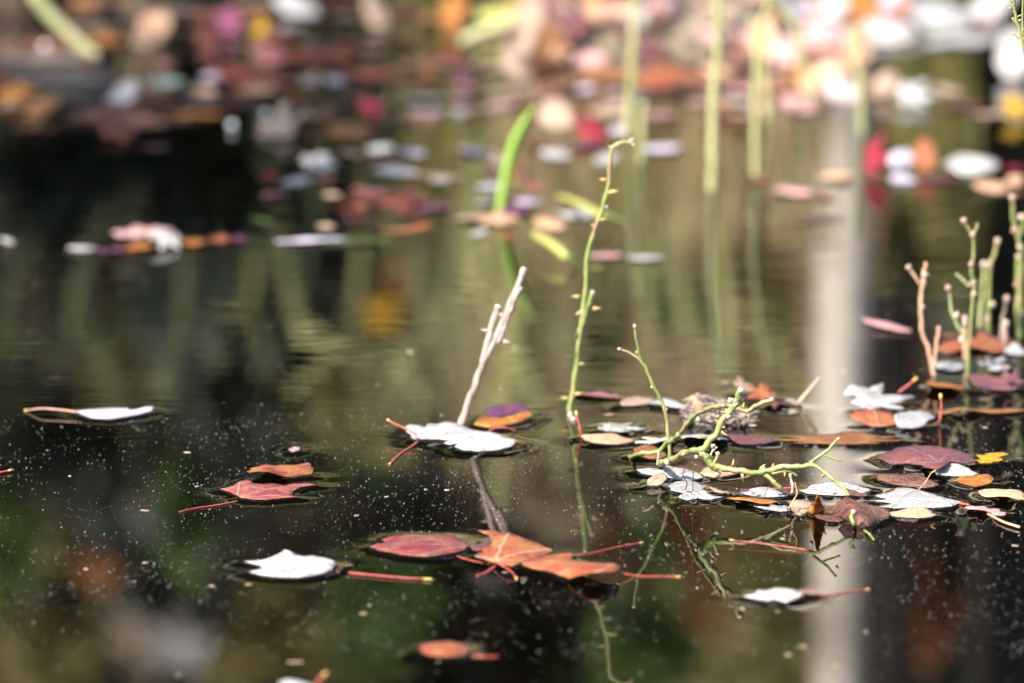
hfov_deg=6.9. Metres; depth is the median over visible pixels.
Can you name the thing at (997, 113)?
oval leaf
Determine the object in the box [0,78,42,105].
maple leaf
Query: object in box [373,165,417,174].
oval leaf
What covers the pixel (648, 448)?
oval leaf
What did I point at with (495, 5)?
maple leaf
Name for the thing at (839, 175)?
oval leaf
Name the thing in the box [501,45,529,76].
oval leaf
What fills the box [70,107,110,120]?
lobed leaf
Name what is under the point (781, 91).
lobed leaf
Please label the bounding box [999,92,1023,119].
maple leaf
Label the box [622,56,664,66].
maple leaf
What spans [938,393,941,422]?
red stalk
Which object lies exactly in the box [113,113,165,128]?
lobed leaf
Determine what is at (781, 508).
maple leaf
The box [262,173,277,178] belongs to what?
maple leaf
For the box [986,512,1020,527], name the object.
twig
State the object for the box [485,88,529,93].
maple leaf
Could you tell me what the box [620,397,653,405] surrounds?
oval leaf
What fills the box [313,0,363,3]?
oval leaf
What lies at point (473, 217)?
maple leaf
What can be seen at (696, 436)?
oval leaf
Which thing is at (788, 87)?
oval leaf
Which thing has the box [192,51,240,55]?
maple leaf
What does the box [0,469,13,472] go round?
red stalk
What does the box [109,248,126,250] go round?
maple leaf
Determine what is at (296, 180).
oval leaf
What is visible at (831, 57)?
maple leaf
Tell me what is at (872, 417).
oval leaf
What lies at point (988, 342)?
maple leaf
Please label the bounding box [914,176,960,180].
oval leaf
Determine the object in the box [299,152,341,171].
maple leaf
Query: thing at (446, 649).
leaf fragment
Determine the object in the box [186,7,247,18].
lobed leaf
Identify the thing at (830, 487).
maple leaf
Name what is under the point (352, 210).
maple leaf
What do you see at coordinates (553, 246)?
marsh grass
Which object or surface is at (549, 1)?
oval leaf
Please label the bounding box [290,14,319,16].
maple leaf
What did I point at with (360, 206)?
maple leaf
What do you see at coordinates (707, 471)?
narrow leaf
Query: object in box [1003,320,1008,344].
stubby plant
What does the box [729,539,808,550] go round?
stalk
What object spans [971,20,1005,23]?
narrow leaf
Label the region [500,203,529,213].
oval leaf
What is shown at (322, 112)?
maple leaf
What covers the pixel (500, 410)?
oval leaf
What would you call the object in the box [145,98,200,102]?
maple leaf
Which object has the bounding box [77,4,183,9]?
fallen twig
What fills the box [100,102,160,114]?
maple leaf
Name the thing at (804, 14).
lobed leaf
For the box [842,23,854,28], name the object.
lobed leaf
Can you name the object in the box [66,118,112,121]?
maple leaf
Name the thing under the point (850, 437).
lobed leaf
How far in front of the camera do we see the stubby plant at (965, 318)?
5.64 m
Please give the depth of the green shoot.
5.25 m
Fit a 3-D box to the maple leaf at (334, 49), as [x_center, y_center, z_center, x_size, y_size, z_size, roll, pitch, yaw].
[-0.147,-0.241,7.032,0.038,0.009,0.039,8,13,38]
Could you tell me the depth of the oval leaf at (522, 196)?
6.29 m
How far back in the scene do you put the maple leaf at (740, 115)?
6.70 m
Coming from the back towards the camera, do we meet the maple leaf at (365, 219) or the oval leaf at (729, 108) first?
the oval leaf at (729, 108)
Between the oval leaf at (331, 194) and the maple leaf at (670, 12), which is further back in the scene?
the maple leaf at (670, 12)
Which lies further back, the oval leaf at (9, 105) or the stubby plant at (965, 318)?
the oval leaf at (9, 105)
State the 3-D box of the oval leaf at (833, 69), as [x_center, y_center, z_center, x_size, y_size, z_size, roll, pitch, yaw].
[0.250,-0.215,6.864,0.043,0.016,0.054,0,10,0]
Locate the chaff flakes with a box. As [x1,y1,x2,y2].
[69,347,1017,674]
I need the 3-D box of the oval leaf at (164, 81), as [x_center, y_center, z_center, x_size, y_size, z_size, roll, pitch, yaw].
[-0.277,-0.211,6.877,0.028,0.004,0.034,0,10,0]
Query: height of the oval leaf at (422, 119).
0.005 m
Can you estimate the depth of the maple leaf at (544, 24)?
7.03 m
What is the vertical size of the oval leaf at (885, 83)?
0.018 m
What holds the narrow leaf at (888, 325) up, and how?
on the water
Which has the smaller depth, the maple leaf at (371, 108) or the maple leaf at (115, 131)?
the maple leaf at (115, 131)
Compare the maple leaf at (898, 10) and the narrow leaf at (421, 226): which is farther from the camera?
the maple leaf at (898, 10)
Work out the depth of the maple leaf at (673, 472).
5.23 m
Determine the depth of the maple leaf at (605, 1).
7.07 m
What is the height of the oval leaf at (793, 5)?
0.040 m
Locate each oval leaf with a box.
[0,9,36,14]
[0,37,47,50]
[0,71,9,88]
[0,102,21,108]
[0,237,14,243]
[11,126,42,129]
[26,99,59,118]
[66,0,98,10]
[68,246,95,250]
[95,248,108,252]
[97,0,120,3]
[105,79,137,104]
[125,242,152,249]
[132,12,171,46]
[136,145,167,148]
[152,77,185,84]
[181,238,205,245]
[188,86,215,93]
[201,73,222,79]
[210,14,251,18]
[219,97,253,103]
[232,235,246,240]
[248,86,277,90]
[251,42,286,64]
[260,192,288,196]
[273,0,318,16]
[280,176,308,184]
[285,57,314,60]
[301,78,318,83]
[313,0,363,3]
[316,223,335,228]
[322,192,339,196]
[325,78,343,83]
[338,150,362,154]
[339,194,382,201]
[352,187,391,194]
[363,0,389,27]
[366,144,393,152]
[369,534,482,562]
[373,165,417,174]
[398,149,426,154]
[402,95,450,100]
[406,113,441,125]
[410,111,443,113]
[413,11,440,14]
[415,201,427,204]
[415,204,451,209]
[429,177,449,181]
[434,60,484,64]
[447,67,476,90]
[451,94,472,99]
[453,109,468,115]
[458,146,490,153]
[471,229,487,235]
[474,199,493,203]
[474,409,532,431]
[476,183,498,188]
[482,64,504,69]
[485,99,521,107]
[485,404,530,417]
[491,169,529,174]
[497,0,532,36]
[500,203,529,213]
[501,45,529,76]
[508,0,544,53]
[509,194,538,198]
[516,99,537,103]
[522,140,552,145]
[529,26,566,64]
[533,218,566,228]
[539,98,572,128]
[539,149,571,158]
[542,0,567,7]
[569,1,591,11]
[571,143,605,147]
[574,51,607,67]
[576,65,628,83]
[576,85,593,90]
[581,433,633,443]
[582,2,612,17]
[589,101,625,116]
[590,253,623,257]
[592,152,618,163]
[604,90,620,94]
[608,125,623,132]
[611,0,646,7]
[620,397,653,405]
[626,255,664,259]
[629,36,666,52]
[633,445,666,458]
[636,61,681,67]
[636,66,706,87]
[644,2,674,13]
[644,144,682,151]
[647,473,666,485]
[680,434,727,440]
[685,1,713,11]
[689,393,712,409]
[697,27,727,42]
[701,1,746,11]
[717,102,737,114]
[718,98,749,102]
[720,434,773,444]
[728,497,778,503]
[729,87,751,91]
[734,102,757,104]
[739,487,787,496]
[747,12,775,61]
[748,85,798,91]
[748,110,771,114]
[752,0,785,34]
[773,186,812,195]
[780,11,794,36]
[782,0,806,11]
[782,488,798,495]
[783,106,836,110]
[796,60,847,84]
[798,78,826,92]
[804,17,825,21]
[806,0,825,5]
[814,505,844,521]
[815,0,847,19]
[819,172,853,178]
[821,78,857,101]
[844,23,870,68]
[845,0,881,19]
[849,409,895,425]
[861,16,917,43]
[869,69,897,96]
[877,473,938,487]
[878,0,905,9]
[888,149,912,168]
[890,173,917,182]
[890,507,935,517]
[894,411,935,427]
[905,0,970,32]
[912,135,936,170]
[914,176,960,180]
[926,34,999,46]
[934,85,961,93]
[935,361,965,370]
[938,340,962,352]
[940,154,998,174]
[941,101,985,107]
[954,474,992,486]
[967,0,1010,19]
[967,373,1021,389]
[973,180,1008,192]
[975,111,1005,115]
[978,488,1023,499]
[995,26,1023,79]
[1003,343,1023,354]
[1007,175,1023,185]
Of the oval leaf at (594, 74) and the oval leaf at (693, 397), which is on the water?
the oval leaf at (594, 74)
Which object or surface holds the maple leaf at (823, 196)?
on the water
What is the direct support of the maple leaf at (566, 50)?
on the water
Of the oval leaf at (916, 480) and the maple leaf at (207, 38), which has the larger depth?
the maple leaf at (207, 38)
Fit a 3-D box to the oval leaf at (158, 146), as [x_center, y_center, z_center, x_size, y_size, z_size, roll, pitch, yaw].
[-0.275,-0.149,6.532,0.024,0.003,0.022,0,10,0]
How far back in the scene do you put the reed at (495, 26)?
7.03 m
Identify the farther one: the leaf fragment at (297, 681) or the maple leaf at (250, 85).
the maple leaf at (250, 85)
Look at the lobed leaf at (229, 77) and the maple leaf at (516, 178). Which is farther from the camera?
the lobed leaf at (229, 77)
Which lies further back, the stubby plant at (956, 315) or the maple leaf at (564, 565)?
the stubby plant at (956, 315)
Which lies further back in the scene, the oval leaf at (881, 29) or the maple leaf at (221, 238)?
the oval leaf at (881, 29)
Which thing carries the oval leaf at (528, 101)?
on the water
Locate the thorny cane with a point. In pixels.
(731, 405)
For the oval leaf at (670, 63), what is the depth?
6.97 m
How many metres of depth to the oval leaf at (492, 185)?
6.34 m
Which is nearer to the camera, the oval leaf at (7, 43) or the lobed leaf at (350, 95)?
the lobed leaf at (350, 95)
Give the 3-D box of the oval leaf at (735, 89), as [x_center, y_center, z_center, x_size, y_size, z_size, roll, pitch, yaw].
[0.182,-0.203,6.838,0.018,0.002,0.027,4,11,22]
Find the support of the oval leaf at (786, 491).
on the water
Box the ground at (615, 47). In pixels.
[556,0,761,60]
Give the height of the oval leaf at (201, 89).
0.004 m
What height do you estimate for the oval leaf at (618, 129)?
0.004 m
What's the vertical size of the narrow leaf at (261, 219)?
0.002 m
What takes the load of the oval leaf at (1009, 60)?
on the water
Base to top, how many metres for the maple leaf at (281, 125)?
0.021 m
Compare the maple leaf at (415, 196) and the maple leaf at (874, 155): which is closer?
the maple leaf at (415, 196)
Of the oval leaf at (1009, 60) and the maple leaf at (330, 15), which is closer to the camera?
the oval leaf at (1009, 60)
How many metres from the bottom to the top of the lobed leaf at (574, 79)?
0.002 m
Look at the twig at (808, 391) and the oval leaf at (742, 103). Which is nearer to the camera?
the twig at (808, 391)
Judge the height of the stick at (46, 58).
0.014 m
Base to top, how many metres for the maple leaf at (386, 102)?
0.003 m
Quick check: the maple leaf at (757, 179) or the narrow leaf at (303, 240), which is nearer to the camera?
the narrow leaf at (303, 240)
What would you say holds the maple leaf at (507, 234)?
on the water
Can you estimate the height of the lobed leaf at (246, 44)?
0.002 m
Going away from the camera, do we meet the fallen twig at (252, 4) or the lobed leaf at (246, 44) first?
the lobed leaf at (246, 44)
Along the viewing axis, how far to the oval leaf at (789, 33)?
7.11 m
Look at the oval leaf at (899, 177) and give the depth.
6.37 m
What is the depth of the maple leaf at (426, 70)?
6.88 m
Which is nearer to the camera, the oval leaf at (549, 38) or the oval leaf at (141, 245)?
the oval leaf at (141, 245)
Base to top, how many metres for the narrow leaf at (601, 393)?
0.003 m
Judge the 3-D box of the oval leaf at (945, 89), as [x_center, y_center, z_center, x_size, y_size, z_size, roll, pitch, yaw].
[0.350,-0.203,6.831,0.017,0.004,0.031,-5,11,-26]
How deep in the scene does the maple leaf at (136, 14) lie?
7.27 m
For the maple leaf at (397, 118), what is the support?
on the water
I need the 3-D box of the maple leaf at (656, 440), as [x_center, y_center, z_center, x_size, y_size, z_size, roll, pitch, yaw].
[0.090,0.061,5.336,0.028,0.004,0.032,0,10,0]
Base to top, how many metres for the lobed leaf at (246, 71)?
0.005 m
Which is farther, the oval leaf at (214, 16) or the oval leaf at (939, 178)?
the oval leaf at (214, 16)
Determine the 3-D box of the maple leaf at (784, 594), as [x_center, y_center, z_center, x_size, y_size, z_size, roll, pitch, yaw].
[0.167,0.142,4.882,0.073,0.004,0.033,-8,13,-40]
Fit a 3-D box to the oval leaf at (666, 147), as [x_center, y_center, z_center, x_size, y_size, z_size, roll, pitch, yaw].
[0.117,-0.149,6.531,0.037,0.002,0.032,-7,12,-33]
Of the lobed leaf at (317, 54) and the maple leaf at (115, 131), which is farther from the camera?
the lobed leaf at (317, 54)
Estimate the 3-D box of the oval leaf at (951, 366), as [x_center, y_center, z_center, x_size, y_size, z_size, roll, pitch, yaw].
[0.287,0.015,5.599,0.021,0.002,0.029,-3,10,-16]
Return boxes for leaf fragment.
[247,462,312,476]
[278,672,327,682]
[288,447,299,451]
[419,641,497,656]
[469,540,491,550]
[668,480,704,492]
[678,464,723,499]
[789,500,812,515]
[805,494,824,515]
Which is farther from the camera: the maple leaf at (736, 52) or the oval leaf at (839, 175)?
the maple leaf at (736, 52)
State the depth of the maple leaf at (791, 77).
6.90 m
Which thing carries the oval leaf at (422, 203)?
on the water
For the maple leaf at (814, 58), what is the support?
on the water
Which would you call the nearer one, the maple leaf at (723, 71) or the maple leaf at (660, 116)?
the maple leaf at (660, 116)
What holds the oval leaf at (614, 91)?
on the maple leaf at (624, 93)
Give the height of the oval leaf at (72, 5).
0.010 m
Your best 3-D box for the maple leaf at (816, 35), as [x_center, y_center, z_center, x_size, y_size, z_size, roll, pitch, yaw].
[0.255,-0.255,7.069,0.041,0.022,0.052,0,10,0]
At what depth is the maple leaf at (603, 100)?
6.75 m
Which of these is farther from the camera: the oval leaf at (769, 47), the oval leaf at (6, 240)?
the oval leaf at (769, 47)
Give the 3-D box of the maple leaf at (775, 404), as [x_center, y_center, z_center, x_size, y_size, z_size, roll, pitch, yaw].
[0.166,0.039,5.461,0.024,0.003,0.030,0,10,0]
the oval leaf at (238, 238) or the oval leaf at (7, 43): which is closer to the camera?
the oval leaf at (238, 238)
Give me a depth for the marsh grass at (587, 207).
6.13 m
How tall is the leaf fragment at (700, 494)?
0.037 m
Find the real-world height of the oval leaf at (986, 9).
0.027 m
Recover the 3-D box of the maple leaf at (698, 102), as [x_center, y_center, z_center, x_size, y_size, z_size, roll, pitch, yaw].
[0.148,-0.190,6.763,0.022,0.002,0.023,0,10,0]
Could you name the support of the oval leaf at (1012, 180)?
on the water
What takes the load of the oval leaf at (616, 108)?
on the water
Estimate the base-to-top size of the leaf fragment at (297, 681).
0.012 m
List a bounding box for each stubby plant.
[945,217,978,376]
[962,315,967,357]
[977,238,1000,330]
[1000,295,1009,338]
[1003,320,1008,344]
[1009,194,1023,334]
[1014,254,1023,337]
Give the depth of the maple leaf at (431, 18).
7.23 m
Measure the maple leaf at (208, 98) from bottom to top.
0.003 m
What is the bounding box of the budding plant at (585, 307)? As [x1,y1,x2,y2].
[560,138,634,420]
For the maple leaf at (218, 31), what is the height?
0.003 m
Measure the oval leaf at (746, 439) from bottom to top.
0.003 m
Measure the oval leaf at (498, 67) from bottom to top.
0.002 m
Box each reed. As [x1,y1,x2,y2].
[30,0,98,56]
[458,16,514,48]
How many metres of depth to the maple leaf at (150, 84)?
6.86 m
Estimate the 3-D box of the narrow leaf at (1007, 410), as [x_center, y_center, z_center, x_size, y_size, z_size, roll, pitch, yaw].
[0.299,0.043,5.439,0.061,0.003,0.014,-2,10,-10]
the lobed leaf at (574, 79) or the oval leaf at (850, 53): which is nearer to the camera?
the lobed leaf at (574, 79)
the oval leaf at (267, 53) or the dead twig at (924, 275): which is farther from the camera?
the oval leaf at (267, 53)
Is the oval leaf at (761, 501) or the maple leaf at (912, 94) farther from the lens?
the maple leaf at (912, 94)
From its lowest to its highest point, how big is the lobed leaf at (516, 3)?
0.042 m
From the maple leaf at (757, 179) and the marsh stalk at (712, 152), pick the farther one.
the maple leaf at (757, 179)
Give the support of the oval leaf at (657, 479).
on the water
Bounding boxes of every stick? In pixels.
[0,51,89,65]
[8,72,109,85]
[458,267,526,424]
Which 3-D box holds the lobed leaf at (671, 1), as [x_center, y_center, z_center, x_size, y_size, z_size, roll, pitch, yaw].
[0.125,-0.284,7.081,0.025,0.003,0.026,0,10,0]
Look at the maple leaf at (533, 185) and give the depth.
6.33 m
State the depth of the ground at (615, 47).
7.04 m
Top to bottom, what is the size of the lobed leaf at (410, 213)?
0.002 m
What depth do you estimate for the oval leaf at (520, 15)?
7.16 m
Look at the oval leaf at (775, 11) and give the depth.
7.09 m
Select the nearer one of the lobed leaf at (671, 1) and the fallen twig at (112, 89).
the fallen twig at (112, 89)
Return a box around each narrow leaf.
[24,406,152,418]
[252,218,277,222]
[275,238,349,241]
[322,239,394,243]
[381,224,431,231]
[582,390,625,397]
[649,398,684,407]
[699,467,734,476]
[710,487,731,493]
[784,215,846,217]
[845,488,869,496]
[861,318,911,331]
[926,381,965,389]
[935,407,1023,413]
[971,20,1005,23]
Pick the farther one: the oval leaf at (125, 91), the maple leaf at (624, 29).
the maple leaf at (624, 29)
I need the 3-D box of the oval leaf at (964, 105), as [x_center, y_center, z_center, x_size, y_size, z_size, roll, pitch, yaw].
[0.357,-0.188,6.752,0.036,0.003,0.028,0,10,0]
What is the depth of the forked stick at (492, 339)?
5.39 m
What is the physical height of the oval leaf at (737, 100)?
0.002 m
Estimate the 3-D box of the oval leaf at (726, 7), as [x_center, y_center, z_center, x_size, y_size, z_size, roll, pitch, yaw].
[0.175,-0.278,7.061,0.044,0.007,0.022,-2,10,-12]
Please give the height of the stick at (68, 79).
0.015 m
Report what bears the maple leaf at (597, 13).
on the ground at (615, 47)
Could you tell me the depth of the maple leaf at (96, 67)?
6.93 m
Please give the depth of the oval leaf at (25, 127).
6.63 m
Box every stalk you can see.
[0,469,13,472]
[349,572,432,579]
[575,410,581,433]
[624,0,638,134]
[638,102,645,161]
[707,0,722,189]
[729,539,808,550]
[748,16,769,119]
[750,0,770,175]
[774,0,814,101]
[854,25,864,132]
[898,377,917,392]
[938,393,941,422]
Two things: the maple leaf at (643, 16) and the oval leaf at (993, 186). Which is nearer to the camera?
the oval leaf at (993, 186)
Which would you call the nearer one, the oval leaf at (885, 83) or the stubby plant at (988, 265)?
the stubby plant at (988, 265)
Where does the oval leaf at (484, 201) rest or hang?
on the water
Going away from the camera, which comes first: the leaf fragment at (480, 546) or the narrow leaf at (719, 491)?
the leaf fragment at (480, 546)
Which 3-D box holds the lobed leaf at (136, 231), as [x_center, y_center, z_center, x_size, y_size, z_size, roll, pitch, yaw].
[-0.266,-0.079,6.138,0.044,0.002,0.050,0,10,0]
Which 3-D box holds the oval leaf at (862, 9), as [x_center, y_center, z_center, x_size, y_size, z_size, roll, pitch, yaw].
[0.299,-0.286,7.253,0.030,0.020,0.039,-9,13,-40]
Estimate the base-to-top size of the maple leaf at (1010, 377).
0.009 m
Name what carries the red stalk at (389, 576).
on the water
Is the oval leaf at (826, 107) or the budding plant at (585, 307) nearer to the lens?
the budding plant at (585, 307)
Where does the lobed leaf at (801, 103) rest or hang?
on the water
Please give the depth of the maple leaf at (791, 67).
6.95 m
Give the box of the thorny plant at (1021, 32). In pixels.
[1008,0,1023,53]
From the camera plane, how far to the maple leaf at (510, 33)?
7.14 m
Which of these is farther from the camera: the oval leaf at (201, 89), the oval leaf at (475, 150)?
the oval leaf at (201, 89)
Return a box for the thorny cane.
[627,387,850,496]
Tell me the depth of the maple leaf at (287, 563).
4.94 m
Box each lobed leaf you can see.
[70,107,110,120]
[111,225,172,237]
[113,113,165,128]
[134,58,176,64]
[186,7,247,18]
[208,63,260,77]
[213,75,249,79]
[218,41,277,46]
[229,86,281,91]
[243,7,282,13]
[284,47,353,62]
[322,122,376,138]
[337,92,369,99]
[338,68,405,82]
[364,158,402,161]
[394,211,426,215]
[474,39,508,42]
[505,0,522,6]
[565,78,582,81]
[611,67,640,76]
[612,6,649,21]
[641,0,684,2]
[657,0,676,2]
[718,87,730,91]
[734,27,776,39]
[758,88,797,93]
[776,431,904,443]
[778,30,816,56]
[778,95,819,111]
[791,11,815,16]
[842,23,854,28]
[846,76,872,82]
[965,505,1006,515]
[977,452,1007,462]
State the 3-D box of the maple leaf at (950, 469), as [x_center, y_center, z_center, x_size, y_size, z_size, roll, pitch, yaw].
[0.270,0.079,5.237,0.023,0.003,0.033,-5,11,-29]
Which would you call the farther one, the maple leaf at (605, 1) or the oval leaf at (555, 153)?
the maple leaf at (605, 1)
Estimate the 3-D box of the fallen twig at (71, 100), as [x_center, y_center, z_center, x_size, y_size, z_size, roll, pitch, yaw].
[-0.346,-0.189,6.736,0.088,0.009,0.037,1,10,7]
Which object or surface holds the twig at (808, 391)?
on the water
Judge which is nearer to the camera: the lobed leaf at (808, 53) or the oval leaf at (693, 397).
the oval leaf at (693, 397)
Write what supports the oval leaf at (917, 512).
on the water
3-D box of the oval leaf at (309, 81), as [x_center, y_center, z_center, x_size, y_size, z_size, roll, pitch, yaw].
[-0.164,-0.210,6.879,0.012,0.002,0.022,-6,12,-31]
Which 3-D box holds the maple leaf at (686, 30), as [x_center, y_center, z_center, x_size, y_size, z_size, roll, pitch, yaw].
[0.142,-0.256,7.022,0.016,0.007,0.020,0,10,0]
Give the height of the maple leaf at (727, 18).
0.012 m
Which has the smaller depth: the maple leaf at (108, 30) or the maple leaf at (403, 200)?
the maple leaf at (403, 200)
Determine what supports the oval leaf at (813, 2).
on the water
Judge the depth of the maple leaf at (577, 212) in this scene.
6.21 m
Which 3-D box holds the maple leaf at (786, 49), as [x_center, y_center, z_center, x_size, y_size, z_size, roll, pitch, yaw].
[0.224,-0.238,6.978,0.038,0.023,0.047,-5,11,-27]
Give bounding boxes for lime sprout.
[849,510,874,540]
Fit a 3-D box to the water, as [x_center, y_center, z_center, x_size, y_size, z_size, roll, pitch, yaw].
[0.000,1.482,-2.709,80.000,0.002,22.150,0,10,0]
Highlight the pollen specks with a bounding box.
[1,182,1023,681]
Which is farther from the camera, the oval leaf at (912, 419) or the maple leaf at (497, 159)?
the maple leaf at (497, 159)
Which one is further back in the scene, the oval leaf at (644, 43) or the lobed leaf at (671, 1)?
the lobed leaf at (671, 1)
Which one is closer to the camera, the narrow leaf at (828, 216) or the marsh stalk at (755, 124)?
the narrow leaf at (828, 216)
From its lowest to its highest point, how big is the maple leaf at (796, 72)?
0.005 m
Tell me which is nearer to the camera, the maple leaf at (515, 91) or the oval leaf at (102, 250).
the oval leaf at (102, 250)
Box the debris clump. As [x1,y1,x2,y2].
[680,394,759,426]
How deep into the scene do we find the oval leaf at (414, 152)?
6.51 m
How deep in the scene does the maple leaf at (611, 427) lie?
5.38 m
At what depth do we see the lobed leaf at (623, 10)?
7.05 m
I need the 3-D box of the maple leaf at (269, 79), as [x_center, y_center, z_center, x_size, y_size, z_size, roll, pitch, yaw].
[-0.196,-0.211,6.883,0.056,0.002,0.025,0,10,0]
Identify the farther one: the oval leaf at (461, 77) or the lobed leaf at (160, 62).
the lobed leaf at (160, 62)
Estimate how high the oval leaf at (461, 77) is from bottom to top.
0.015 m
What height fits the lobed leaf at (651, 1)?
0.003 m
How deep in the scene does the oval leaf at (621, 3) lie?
7.06 m
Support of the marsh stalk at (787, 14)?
on the water
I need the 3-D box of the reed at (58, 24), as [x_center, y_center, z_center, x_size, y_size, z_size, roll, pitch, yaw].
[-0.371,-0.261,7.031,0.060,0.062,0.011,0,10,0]
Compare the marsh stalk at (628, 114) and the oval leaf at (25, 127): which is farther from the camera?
the oval leaf at (25, 127)
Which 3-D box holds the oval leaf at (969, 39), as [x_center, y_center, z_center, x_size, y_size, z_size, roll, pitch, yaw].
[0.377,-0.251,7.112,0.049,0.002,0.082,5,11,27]
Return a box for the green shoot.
[617,324,671,465]
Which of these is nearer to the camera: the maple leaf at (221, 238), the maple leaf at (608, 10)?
the maple leaf at (221, 238)
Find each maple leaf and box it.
[0,46,25,54]
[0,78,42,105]
[8,6,67,10]
[25,36,72,51]
[32,49,66,53]
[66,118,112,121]
[86,56,105,72]
[88,33,127,43]
[92,30,134,31]
[97,80,122,83]
[98,118,136,140]
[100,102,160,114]
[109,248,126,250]
[119,10,152,15]
[133,95,180,99]
[138,83,178,85]
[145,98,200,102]
[148,228,181,249]
[156,118,200,122]
[160,112,230,115]
[179,479,315,511]
[182,96,221,101]
[188,29,234,33]
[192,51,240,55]
[195,9,218,66]
[206,234,231,242]
[216,4,245,34]
[226,82,278,87]
[235,77,301,83]
[239,14,271,19]
[244,550,339,577]
[249,89,270,92]
[253,12,269,40]
[253,101,307,137]
[256,29,290,43]
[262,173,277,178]
[285,59,318,61]
[289,103,349,120]
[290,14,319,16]
[296,134,328,138]
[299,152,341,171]
[315,40,356,54]
[318,173,340,180]
[320,14,345,16]
[337,208,369,211]
[341,218,375,220]
[343,39,385,43]
[353,204,374,208]
[354,100,404,104]
[355,96,383,118]
[367,117,439,120]
[376,185,429,209]
[379,38,448,44]
[384,0,421,32]
[387,418,516,464]
[395,191,423,198]
[402,75,440,85]
[404,113,441,116]
[415,12,477,25]
[415,174,465,178]
[418,58,438,79]
[424,52,472,67]
[430,107,501,111]
[439,0,468,33]
[453,215,489,220]
[473,210,519,224]
[475,530,552,578]
[480,150,504,165]
[484,171,532,176]
[485,3,505,6]
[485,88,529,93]
[494,231,515,239]
[501,25,519,37]
[512,159,525,182]
[513,197,544,203]
[521,541,680,578]
[525,81,560,96]
[525,182,546,190]
[539,0,593,43]
[539,20,555,27]
[543,1,570,25]
[550,46,574,61]
[556,207,596,217]
[572,112,608,140]
[583,94,635,108]
[587,8,614,21]
[593,0,616,3]
[597,422,645,431]
[601,2,620,16]
[605,23,630,37]
[610,92,640,94]
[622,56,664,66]
[623,2,648,28]
[633,116,657,125]
[635,437,678,443]
[637,465,702,479]
[645,6,666,29]
[645,111,684,115]
[645,113,677,117]
[645,115,678,120]
[649,39,666,53]
[661,5,677,20]
[668,85,701,89]
[669,73,694,87]
[675,24,693,35]
[686,100,707,104]
[693,9,742,24]
[700,64,736,77]
[701,108,732,119]
[721,39,754,66]
[724,123,751,126]
[731,113,750,116]
[734,375,753,392]
[735,109,747,111]
[743,588,869,601]
[745,177,770,181]
[746,103,779,109]
[747,382,775,399]
[754,401,789,407]
[755,504,789,511]
[772,34,811,67]
[780,0,806,34]
[782,64,815,77]
[783,64,813,68]
[783,75,798,78]
[799,480,870,495]
[802,16,844,49]
[806,55,823,61]
[808,194,836,198]
[811,45,843,57]
[816,53,841,62]
[824,496,890,526]
[829,31,846,37]
[843,383,915,408]
[862,130,889,175]
[874,470,962,508]
[879,446,977,469]
[888,0,911,19]
[895,78,938,107]
[933,463,977,475]
[941,331,1023,352]
[977,356,1011,370]
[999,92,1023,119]
[1001,165,1023,170]
[1003,367,1023,383]
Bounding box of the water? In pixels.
[0,0,1023,682]
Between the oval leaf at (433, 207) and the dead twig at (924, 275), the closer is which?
the dead twig at (924, 275)
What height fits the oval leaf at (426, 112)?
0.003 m
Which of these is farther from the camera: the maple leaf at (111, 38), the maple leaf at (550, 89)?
the maple leaf at (111, 38)
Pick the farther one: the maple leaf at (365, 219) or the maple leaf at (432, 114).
the maple leaf at (432, 114)
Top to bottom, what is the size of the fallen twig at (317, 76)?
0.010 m
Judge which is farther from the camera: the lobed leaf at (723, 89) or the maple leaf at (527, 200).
the lobed leaf at (723, 89)
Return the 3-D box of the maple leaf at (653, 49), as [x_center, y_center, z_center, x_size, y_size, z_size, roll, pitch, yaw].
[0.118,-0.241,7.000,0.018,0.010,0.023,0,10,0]
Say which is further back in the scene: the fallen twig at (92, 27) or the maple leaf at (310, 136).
the fallen twig at (92, 27)
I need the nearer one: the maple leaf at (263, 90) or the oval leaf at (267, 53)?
the maple leaf at (263, 90)
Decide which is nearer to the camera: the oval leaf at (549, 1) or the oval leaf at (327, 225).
the oval leaf at (327, 225)
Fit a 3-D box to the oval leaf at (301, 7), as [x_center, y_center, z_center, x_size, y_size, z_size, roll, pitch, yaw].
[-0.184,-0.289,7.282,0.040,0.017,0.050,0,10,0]
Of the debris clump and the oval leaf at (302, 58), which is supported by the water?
the debris clump
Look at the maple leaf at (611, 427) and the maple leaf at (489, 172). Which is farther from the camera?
the maple leaf at (489, 172)
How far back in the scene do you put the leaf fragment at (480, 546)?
5.01 m
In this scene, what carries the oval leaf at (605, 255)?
on the water
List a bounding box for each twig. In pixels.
[0,66,48,70]
[24,99,126,104]
[52,24,135,30]
[56,89,110,95]
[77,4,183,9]
[107,80,207,91]
[110,10,198,14]
[131,5,248,11]
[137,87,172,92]
[138,85,185,90]
[237,2,274,5]
[310,74,361,80]
[336,15,390,17]
[742,486,797,490]
[750,523,793,541]
[789,483,797,509]
[796,377,819,404]
[906,262,939,375]
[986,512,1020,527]
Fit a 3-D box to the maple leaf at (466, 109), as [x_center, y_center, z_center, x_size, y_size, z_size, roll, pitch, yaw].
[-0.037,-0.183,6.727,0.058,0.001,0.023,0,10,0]
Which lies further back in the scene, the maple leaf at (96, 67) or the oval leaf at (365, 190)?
the maple leaf at (96, 67)
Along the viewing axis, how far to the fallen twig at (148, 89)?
6.78 m
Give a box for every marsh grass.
[478,7,543,27]
[496,103,537,210]
[530,229,576,260]
[556,194,628,224]
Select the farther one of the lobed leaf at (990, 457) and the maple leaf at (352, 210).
the maple leaf at (352, 210)

